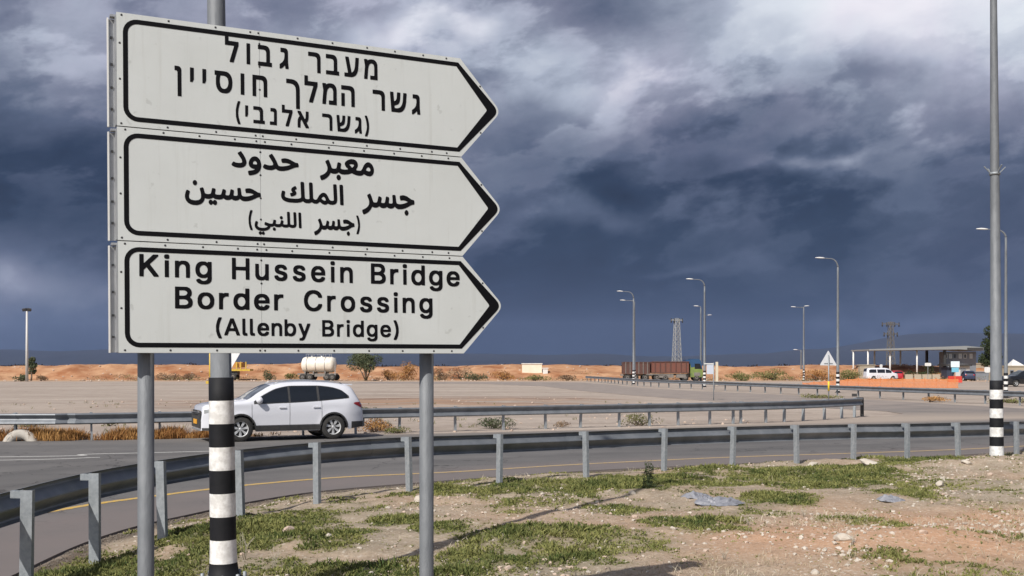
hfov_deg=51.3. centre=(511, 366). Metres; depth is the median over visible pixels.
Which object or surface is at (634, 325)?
street lamp
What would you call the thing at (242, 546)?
dry twig
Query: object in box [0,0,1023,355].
sky
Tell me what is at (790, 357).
mountains
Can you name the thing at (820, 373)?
shrub
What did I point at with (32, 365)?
tree
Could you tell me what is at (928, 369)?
shrub
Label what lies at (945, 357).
canopy station
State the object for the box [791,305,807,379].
street lamp
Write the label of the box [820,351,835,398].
triangular sign
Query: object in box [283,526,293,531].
stone
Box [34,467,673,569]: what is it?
road edge grit
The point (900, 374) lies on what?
red hatchback
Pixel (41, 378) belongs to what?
shrub
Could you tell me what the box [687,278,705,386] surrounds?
street lamp
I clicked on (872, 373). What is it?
white van
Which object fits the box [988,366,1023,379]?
building
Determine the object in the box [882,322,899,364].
power pylon
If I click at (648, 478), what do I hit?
thistle plant
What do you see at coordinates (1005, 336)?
street lamp
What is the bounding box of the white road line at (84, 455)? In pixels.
[6,451,205,459]
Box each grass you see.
[0,424,280,440]
[18,451,1023,575]
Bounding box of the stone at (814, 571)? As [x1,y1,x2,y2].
[810,569,819,574]
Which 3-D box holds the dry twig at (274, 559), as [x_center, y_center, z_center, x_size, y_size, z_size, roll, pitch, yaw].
[-2.318,1.876,10.392,0.162,0.270,0.178,0,0,0]
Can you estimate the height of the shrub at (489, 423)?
0.488 m
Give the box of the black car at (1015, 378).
[1002,370,1023,386]
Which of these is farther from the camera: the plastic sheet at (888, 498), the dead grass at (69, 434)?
the dead grass at (69, 434)
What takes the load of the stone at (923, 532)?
on the ground at (59, 395)
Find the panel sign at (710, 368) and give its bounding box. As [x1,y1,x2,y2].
[704,363,713,399]
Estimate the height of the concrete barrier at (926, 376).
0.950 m
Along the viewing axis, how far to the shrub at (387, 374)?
159.92 m
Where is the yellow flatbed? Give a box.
[232,362,252,379]
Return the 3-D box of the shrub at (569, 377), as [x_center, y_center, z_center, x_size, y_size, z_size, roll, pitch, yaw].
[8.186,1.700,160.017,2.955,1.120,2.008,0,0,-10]
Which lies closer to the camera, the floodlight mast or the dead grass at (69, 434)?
the dead grass at (69, 434)
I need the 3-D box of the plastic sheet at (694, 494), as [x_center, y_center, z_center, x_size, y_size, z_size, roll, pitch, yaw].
[2.611,1.802,15.106,0.459,0.094,0.542,0,0,0]
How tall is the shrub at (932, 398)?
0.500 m
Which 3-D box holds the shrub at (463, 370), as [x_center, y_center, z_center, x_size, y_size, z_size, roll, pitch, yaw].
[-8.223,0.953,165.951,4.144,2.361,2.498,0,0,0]
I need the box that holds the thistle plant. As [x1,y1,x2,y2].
[640,461,656,488]
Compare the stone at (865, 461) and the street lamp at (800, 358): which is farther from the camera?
the street lamp at (800, 358)
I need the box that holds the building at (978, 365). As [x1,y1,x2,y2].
[976,363,987,367]
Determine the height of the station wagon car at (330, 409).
1.711 m
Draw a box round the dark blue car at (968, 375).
[960,370,975,380]
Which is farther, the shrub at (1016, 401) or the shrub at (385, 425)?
the shrub at (1016, 401)
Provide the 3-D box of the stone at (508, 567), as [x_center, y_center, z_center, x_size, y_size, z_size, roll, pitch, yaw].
[-0.031,1.862,9.839,0.076,0.058,0.059,0,0,-33]
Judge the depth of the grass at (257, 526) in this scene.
12.45 m
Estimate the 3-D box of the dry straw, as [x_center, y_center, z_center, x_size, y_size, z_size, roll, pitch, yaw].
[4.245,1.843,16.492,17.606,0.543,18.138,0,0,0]
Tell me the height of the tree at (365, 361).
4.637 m
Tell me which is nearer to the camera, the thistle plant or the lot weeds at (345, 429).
the thistle plant
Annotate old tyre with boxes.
[3,429,37,441]
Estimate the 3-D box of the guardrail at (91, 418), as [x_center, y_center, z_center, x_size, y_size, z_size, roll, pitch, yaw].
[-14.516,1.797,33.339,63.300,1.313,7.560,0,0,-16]
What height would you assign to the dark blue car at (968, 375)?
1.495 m
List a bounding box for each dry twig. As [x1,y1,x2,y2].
[237,533,252,559]
[270,548,281,568]
[845,528,857,545]
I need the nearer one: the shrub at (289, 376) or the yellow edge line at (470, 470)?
the yellow edge line at (470, 470)
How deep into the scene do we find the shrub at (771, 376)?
161.59 m
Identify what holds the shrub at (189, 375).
on the ground at (59, 395)
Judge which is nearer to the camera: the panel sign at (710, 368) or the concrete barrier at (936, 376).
the panel sign at (710, 368)
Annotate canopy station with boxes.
[851,346,983,373]
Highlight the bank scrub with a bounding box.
[8,367,982,380]
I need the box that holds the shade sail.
[1008,359,1023,365]
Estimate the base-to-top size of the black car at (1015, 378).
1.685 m
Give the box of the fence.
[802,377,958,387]
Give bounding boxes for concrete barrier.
[905,374,912,378]
[914,374,921,378]
[922,374,931,380]
[932,374,939,378]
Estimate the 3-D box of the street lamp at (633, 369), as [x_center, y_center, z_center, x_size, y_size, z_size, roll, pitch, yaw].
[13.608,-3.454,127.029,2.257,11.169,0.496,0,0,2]
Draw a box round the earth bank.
[0,363,983,379]
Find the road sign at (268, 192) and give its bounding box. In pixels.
[106,12,500,575]
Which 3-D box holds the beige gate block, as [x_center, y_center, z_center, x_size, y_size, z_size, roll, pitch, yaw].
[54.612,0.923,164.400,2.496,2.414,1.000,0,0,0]
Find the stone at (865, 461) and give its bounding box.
[860,458,876,465]
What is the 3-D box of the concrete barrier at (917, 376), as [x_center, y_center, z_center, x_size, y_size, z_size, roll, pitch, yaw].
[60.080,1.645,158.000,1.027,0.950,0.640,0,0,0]
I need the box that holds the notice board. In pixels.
[951,361,959,371]
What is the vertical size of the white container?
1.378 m
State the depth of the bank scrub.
159.90 m
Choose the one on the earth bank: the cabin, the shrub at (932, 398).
the cabin
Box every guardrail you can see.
[0,394,863,439]
[0,421,1023,575]
[585,376,1023,405]
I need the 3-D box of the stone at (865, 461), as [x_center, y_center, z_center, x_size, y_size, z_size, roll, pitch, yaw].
[6.575,1.776,19.546,0.280,0.162,0.378,0,0,-20]
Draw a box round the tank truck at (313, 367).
[297,354,339,379]
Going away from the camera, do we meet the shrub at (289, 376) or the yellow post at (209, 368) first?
the yellow post at (209, 368)
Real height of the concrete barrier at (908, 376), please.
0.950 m
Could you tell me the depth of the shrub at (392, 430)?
33.81 m
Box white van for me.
[863,368,897,379]
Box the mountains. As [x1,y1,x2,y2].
[0,333,1023,366]
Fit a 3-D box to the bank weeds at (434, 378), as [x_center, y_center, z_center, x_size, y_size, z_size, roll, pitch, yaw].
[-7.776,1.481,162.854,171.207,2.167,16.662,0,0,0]
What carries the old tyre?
on the ground at (59, 395)
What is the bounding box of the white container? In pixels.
[542,368,547,373]
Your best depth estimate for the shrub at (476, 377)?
159.72 m
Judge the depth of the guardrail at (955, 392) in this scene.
75.81 m
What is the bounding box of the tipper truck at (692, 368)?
[646,359,702,380]
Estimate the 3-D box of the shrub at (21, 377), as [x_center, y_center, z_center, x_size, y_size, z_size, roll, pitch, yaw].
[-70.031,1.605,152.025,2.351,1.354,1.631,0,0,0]
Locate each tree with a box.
[24,357,37,380]
[346,353,382,380]
[978,325,1002,366]
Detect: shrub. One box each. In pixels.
[12,374,24,380]
[36,375,47,380]
[154,373,181,379]
[175,373,198,379]
[262,369,276,379]
[284,373,297,378]
[357,418,394,431]
[374,419,391,429]
[381,369,397,379]
[383,425,410,433]
[392,361,418,379]
[434,368,449,380]
[447,365,469,378]
[460,371,487,380]
[477,417,515,428]
[490,370,514,379]
[517,375,550,380]
[553,420,571,426]
[557,375,576,380]
[617,413,662,425]
[725,371,754,380]
[752,368,793,380]
[796,369,835,380]
[800,393,842,398]
[840,369,861,379]
[904,370,914,378]
[922,395,950,401]
[923,362,937,373]
[986,398,1023,403]
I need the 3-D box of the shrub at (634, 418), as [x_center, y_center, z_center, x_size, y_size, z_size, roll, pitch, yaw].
[4.554,1.945,38.476,1.763,0.526,1.067,0,0,-14]
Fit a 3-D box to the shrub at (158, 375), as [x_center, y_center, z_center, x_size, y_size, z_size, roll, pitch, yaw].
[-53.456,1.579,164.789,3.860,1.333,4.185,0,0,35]
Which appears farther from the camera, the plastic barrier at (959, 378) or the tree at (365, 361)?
the tree at (365, 361)
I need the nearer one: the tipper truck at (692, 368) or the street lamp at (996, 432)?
the street lamp at (996, 432)
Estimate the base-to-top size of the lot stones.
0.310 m
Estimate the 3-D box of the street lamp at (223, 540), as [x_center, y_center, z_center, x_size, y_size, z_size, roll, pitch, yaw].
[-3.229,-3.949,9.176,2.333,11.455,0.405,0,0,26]
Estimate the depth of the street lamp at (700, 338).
156.91 m
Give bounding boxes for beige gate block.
[858,365,874,379]
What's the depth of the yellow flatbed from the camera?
162.20 m
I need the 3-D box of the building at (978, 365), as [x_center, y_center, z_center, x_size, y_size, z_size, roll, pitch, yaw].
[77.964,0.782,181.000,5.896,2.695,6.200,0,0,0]
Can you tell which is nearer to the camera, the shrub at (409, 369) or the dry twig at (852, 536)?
the dry twig at (852, 536)
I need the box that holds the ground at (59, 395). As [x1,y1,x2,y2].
[0,380,1023,575]
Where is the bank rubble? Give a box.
[3,364,986,381]
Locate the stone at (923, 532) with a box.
[919,530,927,533]
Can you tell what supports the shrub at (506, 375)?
on the ground at (59, 395)
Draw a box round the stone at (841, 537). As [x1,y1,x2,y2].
[833,533,853,540]
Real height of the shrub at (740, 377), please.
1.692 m
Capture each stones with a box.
[0,397,749,435]
[279,455,1023,575]
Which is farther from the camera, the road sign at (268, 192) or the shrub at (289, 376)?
the shrub at (289, 376)
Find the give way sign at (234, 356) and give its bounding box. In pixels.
[231,353,239,365]
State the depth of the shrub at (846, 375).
159.48 m
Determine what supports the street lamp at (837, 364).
on the ground at (59, 395)
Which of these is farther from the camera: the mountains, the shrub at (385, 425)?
the mountains
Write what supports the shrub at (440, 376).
on the ground at (59, 395)
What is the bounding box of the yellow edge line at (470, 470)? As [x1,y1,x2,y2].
[52,446,1020,511]
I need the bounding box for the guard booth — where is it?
[937,364,971,377]
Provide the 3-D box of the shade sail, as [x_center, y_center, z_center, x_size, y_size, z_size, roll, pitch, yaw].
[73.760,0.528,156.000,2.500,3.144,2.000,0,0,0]
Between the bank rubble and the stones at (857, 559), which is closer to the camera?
the stones at (857, 559)
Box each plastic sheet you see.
[681,490,712,498]
[695,496,744,505]
[876,494,905,501]
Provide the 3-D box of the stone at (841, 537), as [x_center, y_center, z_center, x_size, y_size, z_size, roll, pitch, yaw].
[3.320,1.716,10.703,0.196,0.095,0.120,0,0,2]
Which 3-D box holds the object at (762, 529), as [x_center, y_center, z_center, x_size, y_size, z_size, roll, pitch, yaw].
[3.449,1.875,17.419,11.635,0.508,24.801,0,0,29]
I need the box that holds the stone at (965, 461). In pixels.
[961,460,971,463]
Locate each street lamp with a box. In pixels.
[200,0,246,575]
[619,291,634,383]
[622,300,635,378]
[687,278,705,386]
[695,305,701,380]
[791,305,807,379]
[793,349,801,368]
[815,257,840,392]
[977,228,1008,397]
[984,0,1005,455]
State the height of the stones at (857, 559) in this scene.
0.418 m
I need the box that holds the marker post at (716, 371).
[715,362,717,381]
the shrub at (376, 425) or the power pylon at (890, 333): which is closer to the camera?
the shrub at (376, 425)
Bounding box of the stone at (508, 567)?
[504,565,512,569]
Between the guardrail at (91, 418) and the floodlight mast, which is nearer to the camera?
the guardrail at (91, 418)
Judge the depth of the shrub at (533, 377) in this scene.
157.81 m
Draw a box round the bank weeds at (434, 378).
[1,369,985,380]
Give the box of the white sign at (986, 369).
[984,367,989,372]
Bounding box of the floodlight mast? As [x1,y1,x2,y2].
[22,308,30,381]
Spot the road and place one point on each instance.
(58, 533)
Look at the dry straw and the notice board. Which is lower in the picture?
the dry straw
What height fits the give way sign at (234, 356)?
2.614 m
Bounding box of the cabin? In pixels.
[521,363,542,372]
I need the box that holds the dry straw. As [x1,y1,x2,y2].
[100,450,1023,575]
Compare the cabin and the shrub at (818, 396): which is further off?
the cabin
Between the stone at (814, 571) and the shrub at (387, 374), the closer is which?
the stone at (814, 571)
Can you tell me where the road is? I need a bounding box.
[0,382,1023,575]
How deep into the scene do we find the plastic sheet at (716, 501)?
14.15 m
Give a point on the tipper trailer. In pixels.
(642, 369)
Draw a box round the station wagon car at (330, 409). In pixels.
[191,379,364,441]
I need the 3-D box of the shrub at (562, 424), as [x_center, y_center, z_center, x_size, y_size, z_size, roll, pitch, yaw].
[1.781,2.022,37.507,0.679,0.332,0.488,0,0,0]
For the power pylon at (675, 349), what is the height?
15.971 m
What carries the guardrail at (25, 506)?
on the ground at (59, 395)
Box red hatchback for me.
[892,370,903,378]
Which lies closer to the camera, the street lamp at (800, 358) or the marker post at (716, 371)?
the marker post at (716, 371)
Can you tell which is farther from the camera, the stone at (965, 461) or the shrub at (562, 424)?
the shrub at (562, 424)
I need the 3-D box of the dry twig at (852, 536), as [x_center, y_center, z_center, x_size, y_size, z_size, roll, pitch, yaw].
[3.369,1.695,10.538,0.115,0.186,0.119,0,0,42]
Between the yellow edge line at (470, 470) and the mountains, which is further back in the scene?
the mountains
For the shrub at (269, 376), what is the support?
on the ground at (59, 395)
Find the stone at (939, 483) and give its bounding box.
[935,480,943,486]
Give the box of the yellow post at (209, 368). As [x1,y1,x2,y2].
[206,353,209,383]
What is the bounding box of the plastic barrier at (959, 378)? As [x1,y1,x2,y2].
[955,376,961,382]
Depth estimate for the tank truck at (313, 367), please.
159.06 m
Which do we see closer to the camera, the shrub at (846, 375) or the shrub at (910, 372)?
the shrub at (846, 375)
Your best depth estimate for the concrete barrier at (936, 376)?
157.84 m
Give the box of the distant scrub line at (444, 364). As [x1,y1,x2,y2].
[1,362,1003,366]
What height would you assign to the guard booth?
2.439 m
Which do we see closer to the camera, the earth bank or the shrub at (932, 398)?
the shrub at (932, 398)
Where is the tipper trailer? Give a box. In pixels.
[620,362,652,378]
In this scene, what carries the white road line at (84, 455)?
on the road
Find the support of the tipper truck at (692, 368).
on the ground at (59, 395)
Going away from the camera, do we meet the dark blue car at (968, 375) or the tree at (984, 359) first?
the dark blue car at (968, 375)
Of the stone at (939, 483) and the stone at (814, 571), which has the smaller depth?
the stone at (814, 571)
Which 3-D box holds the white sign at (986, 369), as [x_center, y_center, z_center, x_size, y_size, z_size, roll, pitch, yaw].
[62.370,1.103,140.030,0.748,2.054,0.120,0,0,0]
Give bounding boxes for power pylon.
[671,318,682,360]
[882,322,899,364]
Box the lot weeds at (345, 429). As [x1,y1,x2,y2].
[1,400,656,431]

